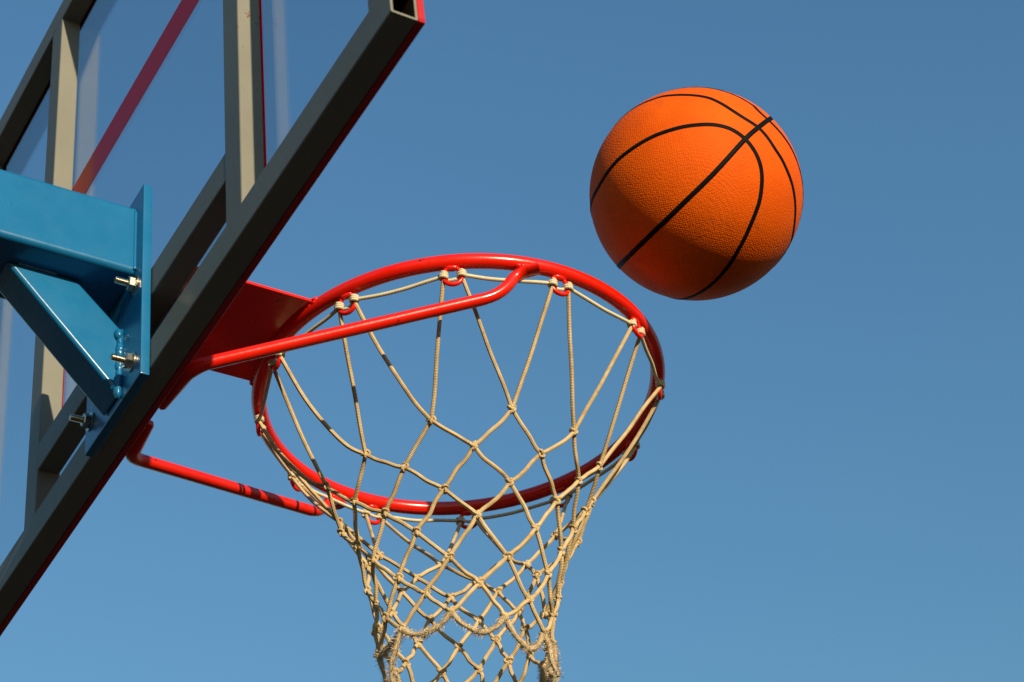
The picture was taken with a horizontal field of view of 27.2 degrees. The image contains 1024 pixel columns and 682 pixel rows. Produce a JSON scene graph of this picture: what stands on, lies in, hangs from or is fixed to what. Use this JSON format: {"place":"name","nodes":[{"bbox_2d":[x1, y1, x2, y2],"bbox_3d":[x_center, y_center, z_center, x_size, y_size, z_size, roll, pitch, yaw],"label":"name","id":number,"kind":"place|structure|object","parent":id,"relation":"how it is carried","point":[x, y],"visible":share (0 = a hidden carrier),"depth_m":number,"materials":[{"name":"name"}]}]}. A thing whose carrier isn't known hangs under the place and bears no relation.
{"place":"outdoors","nodes":[
{"label":"outdoors","id":0,"kind":"place"},
{"bbox_2d":[0,169,151,456],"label":"support arm","id":1,"kind":"object","parent":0,"point":[75,279],"visible":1,"depth_m":2.22},
{"bbox_2d":[0,0,424,635],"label":"backboard","id":2,"kind":"object","parent":1,"relation":"attached to","point":[250,196],"visible":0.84,"depth_m":2.18,"materials":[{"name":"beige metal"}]},
{"bbox_2d":[126,253,664,528],"bbox_3d":[-0.116,0.098,2.402,0.627,0.157,0.499,16,-44,-26],"label":"basketball hoop","id":3,"kind":"object","parent":2,"relation":"attached to","point":[256,329],"visible":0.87,"depth_m":2.33,"materials":[{"name":"red paint"}]},
{"bbox_2d":[254,268,665,681],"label":"basketball net","id":4,"kind":"object","parent":3,"relation":"hanging from","point":[549,671],"visible":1,"depth_m":2.29,"materials":[{"name":"beige fabric"}]},
{"bbox_2d":[0,0,1023,681],"label":"sky","id":5,"kind":"structure","parent":0,"point":[825,483],"materials":[{"name":"blue"}]},
{"bbox_2d":[589,87,803,300],"bbox_3d":[0.213,-0.170,2.451,0.247,0.247,0.248,16,-44,-26],"label":"basketball","id":6,"kind":"object","parent":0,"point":[696,193],"visible":1,"depth_m":2.36,"materials":[{"name":"orange rubber"}]}
]}

